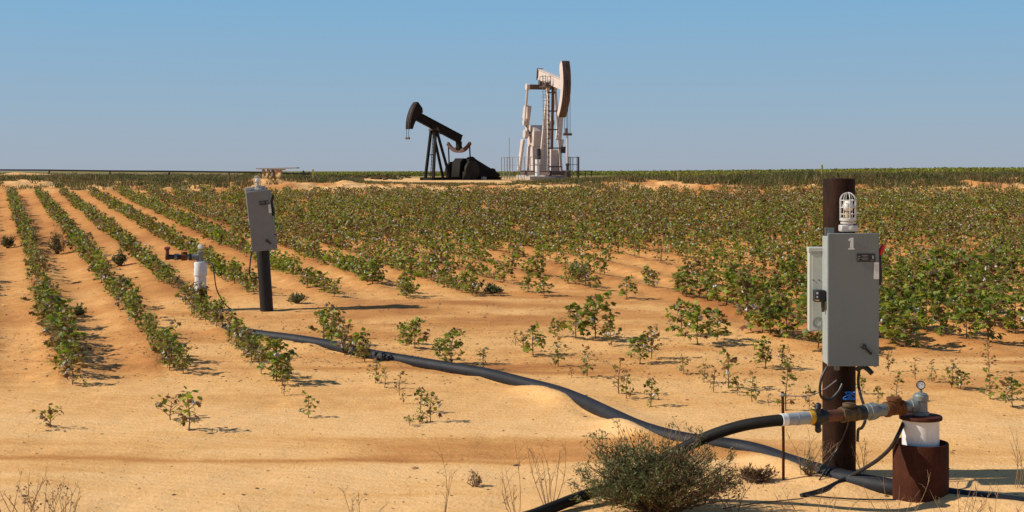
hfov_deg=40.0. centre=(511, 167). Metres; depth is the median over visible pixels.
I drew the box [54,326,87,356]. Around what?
cotton plant
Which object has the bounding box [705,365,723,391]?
cotton plant
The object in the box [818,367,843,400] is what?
power cable
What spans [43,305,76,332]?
cotton plant
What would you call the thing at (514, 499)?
dry weed
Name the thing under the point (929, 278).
cotton plant
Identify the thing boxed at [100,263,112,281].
cotton plant
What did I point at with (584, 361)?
cotton plant
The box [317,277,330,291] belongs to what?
cotton plant
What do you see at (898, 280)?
cotton plant
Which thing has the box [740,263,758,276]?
cotton plant
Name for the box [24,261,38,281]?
cotton plant
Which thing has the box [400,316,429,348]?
cotton plant
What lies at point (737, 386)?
cotton plant
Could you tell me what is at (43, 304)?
cotton plant
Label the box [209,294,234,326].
cotton plant
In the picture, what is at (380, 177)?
horizon scrub
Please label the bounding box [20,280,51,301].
cotton plant
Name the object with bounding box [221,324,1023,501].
black pipe
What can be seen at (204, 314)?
cotton plant
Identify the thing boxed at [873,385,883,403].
cotton plant
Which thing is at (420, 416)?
cotton plant
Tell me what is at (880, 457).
well cable
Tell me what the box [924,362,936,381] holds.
cotton plant
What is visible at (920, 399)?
well head fitting
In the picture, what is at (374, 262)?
cotton plant
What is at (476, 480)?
weed
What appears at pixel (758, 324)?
cotton plant
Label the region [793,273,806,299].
cotton plant
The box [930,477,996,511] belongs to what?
dry weed
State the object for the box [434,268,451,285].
cotton plant
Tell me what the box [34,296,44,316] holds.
cotton plant
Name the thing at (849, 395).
blue tie
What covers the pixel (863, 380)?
cotton plant
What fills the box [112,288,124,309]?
cotton plant
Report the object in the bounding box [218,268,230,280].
cotton plant
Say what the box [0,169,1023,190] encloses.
bank grass
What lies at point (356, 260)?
cotton plant
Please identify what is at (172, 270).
cotton plant
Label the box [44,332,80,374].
cotton plant
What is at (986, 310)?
cotton plant
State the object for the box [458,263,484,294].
cotton plant
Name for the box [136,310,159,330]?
cotton plant
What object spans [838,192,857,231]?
caged lamp
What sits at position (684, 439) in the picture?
dry weed
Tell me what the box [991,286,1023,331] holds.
cotton plant
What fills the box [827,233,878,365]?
door
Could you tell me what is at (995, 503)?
dry weed
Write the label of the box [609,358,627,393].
cotton plant
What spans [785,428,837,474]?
dry weed
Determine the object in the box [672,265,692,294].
cotton plant
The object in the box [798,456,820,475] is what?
weed
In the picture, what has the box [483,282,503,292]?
weed
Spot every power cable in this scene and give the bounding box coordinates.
[249,252,258,278]
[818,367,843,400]
[855,366,873,374]
[856,371,866,441]
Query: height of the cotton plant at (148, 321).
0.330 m
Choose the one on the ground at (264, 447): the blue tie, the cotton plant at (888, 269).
the cotton plant at (888, 269)
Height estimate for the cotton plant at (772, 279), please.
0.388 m
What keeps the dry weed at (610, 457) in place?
on the ground at (264, 447)
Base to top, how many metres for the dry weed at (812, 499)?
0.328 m
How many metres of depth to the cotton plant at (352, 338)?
16.03 m
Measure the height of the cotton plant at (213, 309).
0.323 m
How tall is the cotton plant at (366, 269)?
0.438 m
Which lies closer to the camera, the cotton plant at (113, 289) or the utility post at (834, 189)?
the utility post at (834, 189)
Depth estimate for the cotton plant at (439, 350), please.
15.96 m
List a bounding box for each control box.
[246,189,276,251]
[813,228,884,369]
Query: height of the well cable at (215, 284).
0.695 m
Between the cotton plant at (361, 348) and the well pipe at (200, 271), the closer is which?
the cotton plant at (361, 348)
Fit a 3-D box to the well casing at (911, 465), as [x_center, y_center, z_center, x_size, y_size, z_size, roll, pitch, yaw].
[2.867,2.212,9.880,0.382,0.575,0.382,0,0,0]
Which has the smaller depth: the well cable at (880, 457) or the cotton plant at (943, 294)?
the well cable at (880, 457)
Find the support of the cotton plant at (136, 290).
on the ground at (264, 447)
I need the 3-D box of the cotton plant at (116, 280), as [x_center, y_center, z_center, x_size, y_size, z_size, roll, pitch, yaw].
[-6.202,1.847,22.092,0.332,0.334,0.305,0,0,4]
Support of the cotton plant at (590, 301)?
on the ground at (264, 447)
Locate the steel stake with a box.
[779,391,786,479]
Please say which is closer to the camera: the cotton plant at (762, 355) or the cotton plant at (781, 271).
the cotton plant at (762, 355)
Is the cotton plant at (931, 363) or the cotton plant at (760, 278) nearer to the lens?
the cotton plant at (931, 363)
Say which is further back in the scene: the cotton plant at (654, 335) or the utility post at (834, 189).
the cotton plant at (654, 335)
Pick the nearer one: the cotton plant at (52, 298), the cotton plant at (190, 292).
the cotton plant at (52, 298)
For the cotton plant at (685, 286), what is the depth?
21.85 m
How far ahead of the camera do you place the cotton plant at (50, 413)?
12.21 m
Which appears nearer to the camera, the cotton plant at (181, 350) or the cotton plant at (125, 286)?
the cotton plant at (181, 350)
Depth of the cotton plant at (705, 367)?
14.50 m
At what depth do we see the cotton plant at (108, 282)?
22.37 m
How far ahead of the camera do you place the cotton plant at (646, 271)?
23.31 m
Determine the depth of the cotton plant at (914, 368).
14.69 m
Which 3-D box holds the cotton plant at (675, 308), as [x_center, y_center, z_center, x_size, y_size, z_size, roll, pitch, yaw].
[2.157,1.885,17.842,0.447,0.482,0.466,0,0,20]
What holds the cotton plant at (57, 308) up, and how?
on the ground at (264, 447)
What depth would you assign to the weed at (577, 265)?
24.73 m
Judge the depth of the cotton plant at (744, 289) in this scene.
18.18 m
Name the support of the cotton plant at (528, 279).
on the ground at (264, 447)
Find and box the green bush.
[567,416,763,511]
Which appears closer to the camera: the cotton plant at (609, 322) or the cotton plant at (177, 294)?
the cotton plant at (609, 322)
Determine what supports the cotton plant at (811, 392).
on the ground at (264, 447)
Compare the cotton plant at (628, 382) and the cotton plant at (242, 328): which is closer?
the cotton plant at (628, 382)
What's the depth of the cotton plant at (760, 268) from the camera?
23.99 m
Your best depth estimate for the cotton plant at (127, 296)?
19.62 m
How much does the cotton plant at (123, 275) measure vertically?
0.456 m
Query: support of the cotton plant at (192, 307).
on the ground at (264, 447)
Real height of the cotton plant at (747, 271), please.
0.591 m
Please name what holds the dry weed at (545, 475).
on the ground at (264, 447)
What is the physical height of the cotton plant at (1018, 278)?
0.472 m
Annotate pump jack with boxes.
[405,102,500,179]
[501,61,591,179]
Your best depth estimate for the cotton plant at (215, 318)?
18.49 m
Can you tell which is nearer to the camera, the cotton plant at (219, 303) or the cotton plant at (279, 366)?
the cotton plant at (279, 366)
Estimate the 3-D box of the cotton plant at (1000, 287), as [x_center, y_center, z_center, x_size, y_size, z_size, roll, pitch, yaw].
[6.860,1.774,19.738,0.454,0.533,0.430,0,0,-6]
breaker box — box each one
[245,186,265,227]
[807,247,822,331]
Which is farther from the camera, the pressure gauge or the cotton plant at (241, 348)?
the cotton plant at (241, 348)
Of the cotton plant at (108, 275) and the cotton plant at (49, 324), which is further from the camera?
the cotton plant at (108, 275)
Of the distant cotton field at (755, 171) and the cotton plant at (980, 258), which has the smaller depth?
the cotton plant at (980, 258)
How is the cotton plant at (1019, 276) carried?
on the ground at (264, 447)
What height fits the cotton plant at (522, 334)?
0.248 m
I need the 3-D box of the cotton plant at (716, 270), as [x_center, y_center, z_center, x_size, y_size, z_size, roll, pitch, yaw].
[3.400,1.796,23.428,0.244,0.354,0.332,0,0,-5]
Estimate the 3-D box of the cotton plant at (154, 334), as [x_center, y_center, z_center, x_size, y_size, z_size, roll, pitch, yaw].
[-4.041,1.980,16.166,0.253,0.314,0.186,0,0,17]
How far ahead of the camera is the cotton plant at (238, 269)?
23.30 m
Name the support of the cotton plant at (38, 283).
on the ground at (264, 447)
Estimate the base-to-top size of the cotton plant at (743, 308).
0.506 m
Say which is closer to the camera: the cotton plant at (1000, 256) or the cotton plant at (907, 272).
the cotton plant at (907, 272)
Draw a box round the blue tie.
[843,392,855,399]
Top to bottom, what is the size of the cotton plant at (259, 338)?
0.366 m
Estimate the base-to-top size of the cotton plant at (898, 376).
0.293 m
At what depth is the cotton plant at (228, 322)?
17.57 m
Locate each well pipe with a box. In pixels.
[193,261,206,288]
[899,413,942,446]
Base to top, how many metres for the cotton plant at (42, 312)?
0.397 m
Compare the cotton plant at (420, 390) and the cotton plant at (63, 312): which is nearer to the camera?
the cotton plant at (420, 390)
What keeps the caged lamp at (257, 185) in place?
on the control box at (261, 210)
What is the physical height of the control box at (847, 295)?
1.048 m
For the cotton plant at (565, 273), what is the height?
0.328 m
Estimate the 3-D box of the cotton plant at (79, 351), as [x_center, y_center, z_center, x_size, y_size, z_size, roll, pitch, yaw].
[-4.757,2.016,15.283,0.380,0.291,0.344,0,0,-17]
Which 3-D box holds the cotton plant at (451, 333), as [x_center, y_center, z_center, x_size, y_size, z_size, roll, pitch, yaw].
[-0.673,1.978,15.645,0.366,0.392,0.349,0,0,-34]
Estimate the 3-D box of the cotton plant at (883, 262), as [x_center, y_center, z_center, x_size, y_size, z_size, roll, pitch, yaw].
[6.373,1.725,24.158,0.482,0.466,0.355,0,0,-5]
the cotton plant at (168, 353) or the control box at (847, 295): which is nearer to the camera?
the control box at (847, 295)
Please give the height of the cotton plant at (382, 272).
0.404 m
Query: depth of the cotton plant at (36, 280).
23.27 m
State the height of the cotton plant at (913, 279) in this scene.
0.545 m
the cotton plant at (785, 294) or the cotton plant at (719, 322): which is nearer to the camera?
the cotton plant at (719, 322)
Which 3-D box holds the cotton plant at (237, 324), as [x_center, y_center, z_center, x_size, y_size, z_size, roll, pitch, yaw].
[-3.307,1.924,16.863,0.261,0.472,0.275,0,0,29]
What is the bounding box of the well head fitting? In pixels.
[909,389,928,415]
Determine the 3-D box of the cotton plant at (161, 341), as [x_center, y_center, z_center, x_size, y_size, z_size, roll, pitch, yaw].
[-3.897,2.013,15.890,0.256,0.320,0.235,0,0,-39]
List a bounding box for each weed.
[0,235,16,247]
[0,463,51,511]
[0,467,21,511]
[15,473,78,511]
[44,225,67,253]
[44,483,83,511]
[70,302,86,315]
[111,245,129,265]
[286,292,307,303]
[338,487,389,511]
[429,437,460,511]
[466,469,481,486]
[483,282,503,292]
[496,440,528,511]
[526,440,568,504]
[566,257,591,279]
[593,428,627,502]
[667,416,708,460]
[707,465,752,511]
[771,480,858,511]
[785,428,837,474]
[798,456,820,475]
[851,439,873,473]
[863,470,930,511]
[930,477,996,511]
[967,487,1022,511]
[996,232,1023,255]
[1010,429,1023,488]
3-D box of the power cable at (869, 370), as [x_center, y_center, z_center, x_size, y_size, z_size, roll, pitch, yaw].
[2.577,1.476,10.304,0.062,0.079,0.150,0,0,-44]
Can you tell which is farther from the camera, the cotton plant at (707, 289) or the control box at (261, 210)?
the cotton plant at (707, 289)
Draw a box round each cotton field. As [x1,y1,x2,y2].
[5,183,1023,278]
[242,167,1023,175]
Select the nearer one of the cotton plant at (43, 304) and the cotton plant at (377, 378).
the cotton plant at (377, 378)
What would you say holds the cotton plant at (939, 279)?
on the ground at (264, 447)
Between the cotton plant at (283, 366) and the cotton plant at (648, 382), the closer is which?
the cotton plant at (648, 382)
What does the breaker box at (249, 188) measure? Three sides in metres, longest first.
0.585 x 0.285 x 0.118 m
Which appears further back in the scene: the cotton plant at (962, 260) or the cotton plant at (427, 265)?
the cotton plant at (427, 265)
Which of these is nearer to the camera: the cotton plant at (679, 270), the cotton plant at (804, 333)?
the cotton plant at (804, 333)
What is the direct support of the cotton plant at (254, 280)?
on the ground at (264, 447)
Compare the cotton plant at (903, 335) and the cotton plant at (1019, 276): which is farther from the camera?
the cotton plant at (1019, 276)
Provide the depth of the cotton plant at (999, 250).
24.42 m
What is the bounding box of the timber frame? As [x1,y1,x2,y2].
[256,167,299,178]
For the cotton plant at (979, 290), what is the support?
on the ground at (264, 447)
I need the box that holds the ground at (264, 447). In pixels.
[0,171,1023,511]
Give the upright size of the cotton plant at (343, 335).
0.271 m
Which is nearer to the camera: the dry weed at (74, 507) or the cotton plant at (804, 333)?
the dry weed at (74, 507)
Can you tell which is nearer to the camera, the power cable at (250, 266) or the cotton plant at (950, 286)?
the power cable at (250, 266)
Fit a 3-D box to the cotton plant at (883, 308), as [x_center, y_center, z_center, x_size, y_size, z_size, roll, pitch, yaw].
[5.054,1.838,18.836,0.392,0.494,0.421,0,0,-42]
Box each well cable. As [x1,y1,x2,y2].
[206,262,230,308]
[800,421,903,496]
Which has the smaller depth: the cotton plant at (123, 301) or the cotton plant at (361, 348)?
the cotton plant at (361, 348)
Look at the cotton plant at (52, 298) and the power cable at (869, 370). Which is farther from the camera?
the cotton plant at (52, 298)
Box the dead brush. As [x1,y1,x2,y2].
[733,463,779,482]
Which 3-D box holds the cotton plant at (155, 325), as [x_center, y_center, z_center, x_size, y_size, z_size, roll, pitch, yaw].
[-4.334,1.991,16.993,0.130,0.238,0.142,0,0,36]
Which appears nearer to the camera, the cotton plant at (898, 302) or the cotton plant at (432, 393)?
the cotton plant at (432, 393)
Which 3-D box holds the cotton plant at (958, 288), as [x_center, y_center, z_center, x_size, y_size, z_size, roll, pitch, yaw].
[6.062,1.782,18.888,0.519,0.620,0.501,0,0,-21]
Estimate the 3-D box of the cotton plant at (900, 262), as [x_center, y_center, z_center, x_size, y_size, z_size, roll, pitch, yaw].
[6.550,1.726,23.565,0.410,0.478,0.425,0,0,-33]
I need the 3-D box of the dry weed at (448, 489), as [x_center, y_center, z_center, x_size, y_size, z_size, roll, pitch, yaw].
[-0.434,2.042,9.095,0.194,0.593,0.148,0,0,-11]
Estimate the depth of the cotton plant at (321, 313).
17.59 m
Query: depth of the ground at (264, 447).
13.94 m
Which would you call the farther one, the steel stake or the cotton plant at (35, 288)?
the cotton plant at (35, 288)
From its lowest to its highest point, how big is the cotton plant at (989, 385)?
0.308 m
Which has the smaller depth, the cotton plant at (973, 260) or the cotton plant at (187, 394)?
the cotton plant at (187, 394)
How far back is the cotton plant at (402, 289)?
21.91 m
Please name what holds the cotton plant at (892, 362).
on the ground at (264, 447)
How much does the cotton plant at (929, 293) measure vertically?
0.650 m
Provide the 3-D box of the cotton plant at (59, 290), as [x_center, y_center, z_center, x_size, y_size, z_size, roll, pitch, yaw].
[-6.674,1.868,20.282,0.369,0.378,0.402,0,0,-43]
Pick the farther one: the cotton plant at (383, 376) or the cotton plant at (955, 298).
the cotton plant at (955, 298)
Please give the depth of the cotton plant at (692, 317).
17.02 m
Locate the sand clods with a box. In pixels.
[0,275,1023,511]
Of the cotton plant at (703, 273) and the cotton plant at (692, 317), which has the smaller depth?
the cotton plant at (692, 317)
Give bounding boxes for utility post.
[256,250,272,311]
[822,178,855,471]
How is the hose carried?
on the ground at (264, 447)
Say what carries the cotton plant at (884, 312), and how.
on the ground at (264, 447)
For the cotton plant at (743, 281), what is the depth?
20.10 m
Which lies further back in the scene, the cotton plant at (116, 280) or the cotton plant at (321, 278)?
the cotton plant at (321, 278)
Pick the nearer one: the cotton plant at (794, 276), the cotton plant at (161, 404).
the cotton plant at (161, 404)
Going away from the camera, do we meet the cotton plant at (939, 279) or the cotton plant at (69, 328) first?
the cotton plant at (69, 328)
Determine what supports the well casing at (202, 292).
on the ground at (264, 447)
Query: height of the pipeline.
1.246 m
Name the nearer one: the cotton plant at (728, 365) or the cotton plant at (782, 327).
the cotton plant at (728, 365)
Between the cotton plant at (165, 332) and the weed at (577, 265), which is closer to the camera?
the cotton plant at (165, 332)
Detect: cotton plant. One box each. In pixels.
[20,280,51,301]
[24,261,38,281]
[28,269,43,285]
[29,300,70,322]
[31,283,58,308]
[31,403,63,427]
[32,282,52,305]
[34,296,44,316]
[35,315,78,351]
[36,297,53,326]
[37,272,49,284]
[37,284,61,300]
[42,288,61,302]
[42,292,73,320]
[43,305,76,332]
[44,304,69,322]
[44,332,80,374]
[45,325,78,350]
[46,330,73,359]
[50,311,83,330]
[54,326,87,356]
[58,322,78,339]
[58,340,91,364]
[60,349,88,385]
[91,259,109,282]
[94,262,115,276]
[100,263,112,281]
[103,276,112,292]
[106,275,121,288]
[106,279,123,298]
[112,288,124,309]
[115,276,134,300]
[119,274,134,303]
[121,291,130,308]
[123,287,140,313]
[125,285,144,313]
[125,295,147,324]
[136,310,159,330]
[139,312,153,330]
[142,313,156,336]
[143,323,156,342]
[148,327,162,346]
[149,319,187,357]
[149,324,157,338]
[151,393,182,419]
[154,265,169,279]
[156,334,176,356]
[157,270,169,282]
[157,331,180,369]
[161,264,179,286]
[161,344,177,367]
[167,340,193,372]
[175,283,190,303]
[177,282,193,302]
[177,385,202,430]
[185,281,212,304]
[187,284,192,302]
[187,298,199,317]
[194,292,203,312]
[195,297,210,318]
[197,297,210,321]
[207,302,219,321]
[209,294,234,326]
[209,306,224,326]
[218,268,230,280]
[224,257,241,282]
[225,309,245,345]
[225,317,235,336]
[226,267,235,281]
[232,327,251,352]
[233,262,248,284]
[236,324,251,350]
[239,267,257,285]
[240,272,252,291]
[241,267,257,290]
[241,335,260,360]
[243,328,271,357]
[247,343,269,373]
[257,336,298,380]
[269,353,294,383]
[270,354,290,375]
[279,378,290,392]
[299,267,315,287]
[299,390,319,416]
[303,265,322,285]
[304,272,320,284]
[307,301,341,334]
[311,269,331,287]
[316,304,346,339]
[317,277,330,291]
[326,279,342,294]
[330,316,357,354]
[334,326,348,341]
[345,332,362,357]
[349,254,367,278]
[350,327,371,360]
[357,255,383,283]
[357,259,379,280]
[366,260,387,279]
[367,357,380,382]
[380,366,388,387]
[392,371,407,395]
[393,321,412,343]
[394,267,420,295]
[397,276,412,295]
[399,278,414,297]
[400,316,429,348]
[404,415,413,425]
[413,386,427,411]
[413,411,425,421]
[418,391,442,421]
[419,255,443,277]
[420,251,450,281]
[432,337,447,358]
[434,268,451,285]
[436,327,465,361]
[437,259,456,285]
[443,272,454,288]
[449,276,461,289]
[451,271,470,289]
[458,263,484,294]
[463,276,477,292]
[474,347,488,366]
[495,262,515,279]
[517,268,537,289]
[517,331,527,351]
[519,322,546,355]
[533,272,553,296]
[548,317,562,336]
[549,336,568,365]
[556,302,593,338]
[560,265,574,281]
[569,265,583,282]
[572,267,592,285]
[573,291,620,338]
[578,344,598,374]
[588,274,601,287]
[601,314,623,345]
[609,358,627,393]
[615,369,634,398]
[616,274,637,296]
[626,334,650,362]
[640,264,656,286]
[643,269,659,286]
[643,324,668,358]
[643,377,659,405]
[665,298,700,331]
[669,266,698,296]
[671,268,684,290]
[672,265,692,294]
[675,259,699,274]
[675,303,718,343]
[677,354,688,373]
[688,268,713,297]
[692,255,713,281]
[694,272,722,300]
[698,358,710,380]
[702,307,732,340]
[703,263,739,304]
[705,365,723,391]
[711,266,721,283]
[718,267,759,307]
[719,348,742,387]
[723,260,743,285]
[728,275,760,308]
[729,270,774,330]
[732,278,756,309]
[733,380,741,394]
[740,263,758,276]
[740,371,759,401]
[745,298,781,332]
[747,293,786,334]
[748,280,775,308]
[749,335,772,367]
[755,266,766,277]
[755,272,769,291]
[764,273,785,294]
[767,269,792,296]
[769,293,804,337]
[772,289,792,314]
[773,262,795,286]
[775,362,797,410]
[777,344,794,369]
[779,256,800,287]
[780,272,804,300]
[787,289,821,347]
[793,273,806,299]
[797,292,806,317]
[802,384,816,408]
[856,375,867,393]
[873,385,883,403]
[879,279,912,315]
[879,284,917,323]
[879,287,893,320]
[879,290,919,342]
[879,295,892,326]
[881,255,892,278]
[881,264,904,287]
[882,351,894,370]
[886,266,902,286]
[888,309,921,346]
[890,257,916,283]
[890,371,904,396]
[894,265,919,291]
[897,277,907,288]
[902,265,925,293]
[904,275,929,308]
[905,303,924,325]
[906,281,950,330]
[908,268,932,292]
[910,358,919,379]
[915,257,953,289]
[919,279,947,311]
[922,255,951,286]
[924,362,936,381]
[925,249,957,276]
[925,288,955,313]
[925,298,954,334]
[931,271,952,293]
[940,358,960,387]
[942,278,981,320]
[943,285,969,319]
[945,298,978,338]
[946,249,971,276]
[946,281,959,302]
[953,254,977,282]
[953,368,970,388]
[956,264,987,287]
[956,277,979,300]
[959,286,1017,339]
[962,254,997,283]
[963,259,978,282]
[968,284,992,305]
[974,266,995,285]
[974,283,995,306]
[975,287,1013,325]
[976,254,1011,288]
[977,248,1008,272]
[979,367,1002,398]
[980,340,996,371]
[984,274,1014,299]
[989,277,1017,311]
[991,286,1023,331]
[992,265,1016,287]
[993,255,1018,277]
[998,374,1023,406]
[1000,255,1023,278]
[1011,271,1023,288]
[1016,277,1023,301]
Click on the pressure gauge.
(920, 384)
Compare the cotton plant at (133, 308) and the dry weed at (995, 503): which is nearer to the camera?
the dry weed at (995, 503)
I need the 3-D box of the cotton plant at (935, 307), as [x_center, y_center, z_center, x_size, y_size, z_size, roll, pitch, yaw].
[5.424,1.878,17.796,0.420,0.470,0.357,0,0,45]
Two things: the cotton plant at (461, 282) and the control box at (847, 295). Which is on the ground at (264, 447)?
the cotton plant at (461, 282)
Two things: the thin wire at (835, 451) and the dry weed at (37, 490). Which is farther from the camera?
the thin wire at (835, 451)
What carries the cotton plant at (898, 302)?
on the ground at (264, 447)
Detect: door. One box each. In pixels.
[246,190,275,251]
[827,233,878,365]
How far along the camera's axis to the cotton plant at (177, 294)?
21.00 m
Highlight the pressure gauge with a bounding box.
[916,380,924,389]
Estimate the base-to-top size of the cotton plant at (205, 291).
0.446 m
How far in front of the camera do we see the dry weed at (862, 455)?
10.50 m
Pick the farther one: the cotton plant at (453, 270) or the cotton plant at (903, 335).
the cotton plant at (453, 270)
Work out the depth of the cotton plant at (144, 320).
18.09 m
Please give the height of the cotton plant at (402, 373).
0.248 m
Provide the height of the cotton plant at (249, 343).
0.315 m
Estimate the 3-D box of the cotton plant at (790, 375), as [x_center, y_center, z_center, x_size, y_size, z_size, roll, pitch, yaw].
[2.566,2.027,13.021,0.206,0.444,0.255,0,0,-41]
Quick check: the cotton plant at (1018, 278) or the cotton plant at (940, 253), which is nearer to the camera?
the cotton plant at (1018, 278)
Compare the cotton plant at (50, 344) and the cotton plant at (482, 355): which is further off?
the cotton plant at (50, 344)
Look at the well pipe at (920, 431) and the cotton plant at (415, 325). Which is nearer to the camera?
the well pipe at (920, 431)
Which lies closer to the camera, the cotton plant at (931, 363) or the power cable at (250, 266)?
the cotton plant at (931, 363)
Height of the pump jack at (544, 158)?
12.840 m
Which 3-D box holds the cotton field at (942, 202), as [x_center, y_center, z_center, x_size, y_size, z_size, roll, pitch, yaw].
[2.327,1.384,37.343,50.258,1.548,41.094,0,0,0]
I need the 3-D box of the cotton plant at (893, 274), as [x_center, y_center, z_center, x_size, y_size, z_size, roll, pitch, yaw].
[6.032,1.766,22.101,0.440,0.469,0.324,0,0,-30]
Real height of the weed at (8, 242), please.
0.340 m
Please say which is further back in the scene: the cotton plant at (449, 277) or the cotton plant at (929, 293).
the cotton plant at (449, 277)
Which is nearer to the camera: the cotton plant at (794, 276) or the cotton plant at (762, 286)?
the cotton plant at (762, 286)
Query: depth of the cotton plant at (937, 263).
22.82 m
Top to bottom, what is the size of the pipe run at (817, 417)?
0.208 m
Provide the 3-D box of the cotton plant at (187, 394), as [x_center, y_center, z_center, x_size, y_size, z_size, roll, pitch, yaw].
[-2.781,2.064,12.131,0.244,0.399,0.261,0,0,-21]
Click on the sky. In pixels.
(160, 85)
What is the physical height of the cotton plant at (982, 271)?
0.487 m
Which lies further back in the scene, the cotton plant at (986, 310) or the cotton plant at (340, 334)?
the cotton plant at (986, 310)
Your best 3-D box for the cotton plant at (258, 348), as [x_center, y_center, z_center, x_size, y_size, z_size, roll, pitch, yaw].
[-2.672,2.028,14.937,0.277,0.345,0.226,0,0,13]
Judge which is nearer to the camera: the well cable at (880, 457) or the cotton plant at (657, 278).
the well cable at (880, 457)
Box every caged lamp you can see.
[254,175,261,189]
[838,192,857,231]
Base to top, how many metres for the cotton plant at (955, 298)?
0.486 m
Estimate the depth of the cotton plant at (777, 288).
21.46 m
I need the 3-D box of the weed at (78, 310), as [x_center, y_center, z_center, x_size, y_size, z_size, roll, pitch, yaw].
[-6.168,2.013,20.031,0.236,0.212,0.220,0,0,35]
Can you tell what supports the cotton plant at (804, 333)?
on the ground at (264, 447)
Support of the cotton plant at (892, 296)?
on the ground at (264, 447)
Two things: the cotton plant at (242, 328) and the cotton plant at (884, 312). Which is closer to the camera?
the cotton plant at (242, 328)
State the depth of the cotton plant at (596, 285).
22.89 m
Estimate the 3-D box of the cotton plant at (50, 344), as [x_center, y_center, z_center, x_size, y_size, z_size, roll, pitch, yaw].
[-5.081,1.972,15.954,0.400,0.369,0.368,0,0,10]
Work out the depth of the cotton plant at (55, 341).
15.71 m
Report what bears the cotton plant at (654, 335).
on the ground at (264, 447)
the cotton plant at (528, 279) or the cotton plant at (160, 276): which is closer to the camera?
the cotton plant at (528, 279)
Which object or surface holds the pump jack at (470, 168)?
on the ground at (264, 447)
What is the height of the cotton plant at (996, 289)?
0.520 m
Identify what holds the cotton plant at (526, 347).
on the ground at (264, 447)
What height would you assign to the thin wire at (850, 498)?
0.020 m
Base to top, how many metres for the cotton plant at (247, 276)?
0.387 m
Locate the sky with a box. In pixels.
[0,0,1023,170]
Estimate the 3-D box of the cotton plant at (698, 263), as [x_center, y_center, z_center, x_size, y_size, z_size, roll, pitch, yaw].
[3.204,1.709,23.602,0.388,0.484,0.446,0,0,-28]
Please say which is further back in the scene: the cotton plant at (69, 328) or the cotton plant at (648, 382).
the cotton plant at (69, 328)
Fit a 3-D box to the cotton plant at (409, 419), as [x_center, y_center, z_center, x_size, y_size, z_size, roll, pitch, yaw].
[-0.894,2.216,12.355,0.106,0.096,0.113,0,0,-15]
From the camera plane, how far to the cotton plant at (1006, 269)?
22.74 m
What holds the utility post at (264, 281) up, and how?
on the ground at (264, 447)
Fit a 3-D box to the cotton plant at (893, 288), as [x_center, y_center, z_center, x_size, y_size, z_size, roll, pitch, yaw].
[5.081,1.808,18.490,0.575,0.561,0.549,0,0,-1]
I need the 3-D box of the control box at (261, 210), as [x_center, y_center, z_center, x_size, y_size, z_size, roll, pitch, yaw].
[-3.554,0.739,20.145,0.390,0.892,0.225,-6,0,0]
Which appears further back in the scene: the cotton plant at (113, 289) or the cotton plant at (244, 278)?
the cotton plant at (244, 278)
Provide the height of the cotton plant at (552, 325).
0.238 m
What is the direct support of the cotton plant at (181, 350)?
on the ground at (264, 447)
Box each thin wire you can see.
[723,498,802,508]
[805,494,895,500]
[819,421,848,479]
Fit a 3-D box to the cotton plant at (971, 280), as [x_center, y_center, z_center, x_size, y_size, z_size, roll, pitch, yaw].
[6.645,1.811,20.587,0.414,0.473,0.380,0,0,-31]
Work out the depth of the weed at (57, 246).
30.20 m
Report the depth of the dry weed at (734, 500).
9.48 m
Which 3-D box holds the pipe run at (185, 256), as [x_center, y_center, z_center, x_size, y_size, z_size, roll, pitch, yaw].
[-4.772,1.255,20.486,0.566,0.211,0.121,0,0,0]
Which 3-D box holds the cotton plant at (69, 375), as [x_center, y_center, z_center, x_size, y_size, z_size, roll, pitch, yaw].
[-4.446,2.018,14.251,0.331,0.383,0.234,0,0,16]
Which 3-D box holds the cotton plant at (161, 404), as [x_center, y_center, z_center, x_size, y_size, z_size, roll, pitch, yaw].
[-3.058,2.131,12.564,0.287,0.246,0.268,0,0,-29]
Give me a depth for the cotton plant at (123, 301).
19.88 m
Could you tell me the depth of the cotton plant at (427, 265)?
24.27 m
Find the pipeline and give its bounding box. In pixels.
[0,169,310,175]
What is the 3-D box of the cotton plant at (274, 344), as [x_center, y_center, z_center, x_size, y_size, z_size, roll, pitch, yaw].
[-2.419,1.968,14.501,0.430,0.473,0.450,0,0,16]
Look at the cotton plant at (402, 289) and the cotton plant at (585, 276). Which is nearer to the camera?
the cotton plant at (402, 289)
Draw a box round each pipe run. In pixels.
[164,247,203,260]
[780,396,912,432]
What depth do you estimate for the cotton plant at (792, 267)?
22.93 m
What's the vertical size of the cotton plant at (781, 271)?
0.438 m
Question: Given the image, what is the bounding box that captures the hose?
[524,414,783,511]
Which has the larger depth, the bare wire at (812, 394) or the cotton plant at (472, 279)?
the cotton plant at (472, 279)
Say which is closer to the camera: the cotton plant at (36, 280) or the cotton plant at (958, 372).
the cotton plant at (958, 372)
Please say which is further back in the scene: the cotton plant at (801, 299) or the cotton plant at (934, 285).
the cotton plant at (934, 285)
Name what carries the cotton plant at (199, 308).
on the ground at (264, 447)
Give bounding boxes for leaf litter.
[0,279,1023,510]
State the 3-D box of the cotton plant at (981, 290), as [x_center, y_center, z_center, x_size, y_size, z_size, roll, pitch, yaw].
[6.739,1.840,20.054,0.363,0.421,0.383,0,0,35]
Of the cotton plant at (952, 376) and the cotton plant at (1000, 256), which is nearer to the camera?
the cotton plant at (952, 376)
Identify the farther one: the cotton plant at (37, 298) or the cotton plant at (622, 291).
the cotton plant at (622, 291)
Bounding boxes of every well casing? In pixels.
[193,288,206,309]
[892,437,948,502]
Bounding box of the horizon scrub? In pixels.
[0,172,411,179]
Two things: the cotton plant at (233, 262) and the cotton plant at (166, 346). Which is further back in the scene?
the cotton plant at (233, 262)
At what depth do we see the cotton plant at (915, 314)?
18.22 m
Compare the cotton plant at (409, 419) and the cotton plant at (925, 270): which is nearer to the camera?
the cotton plant at (409, 419)

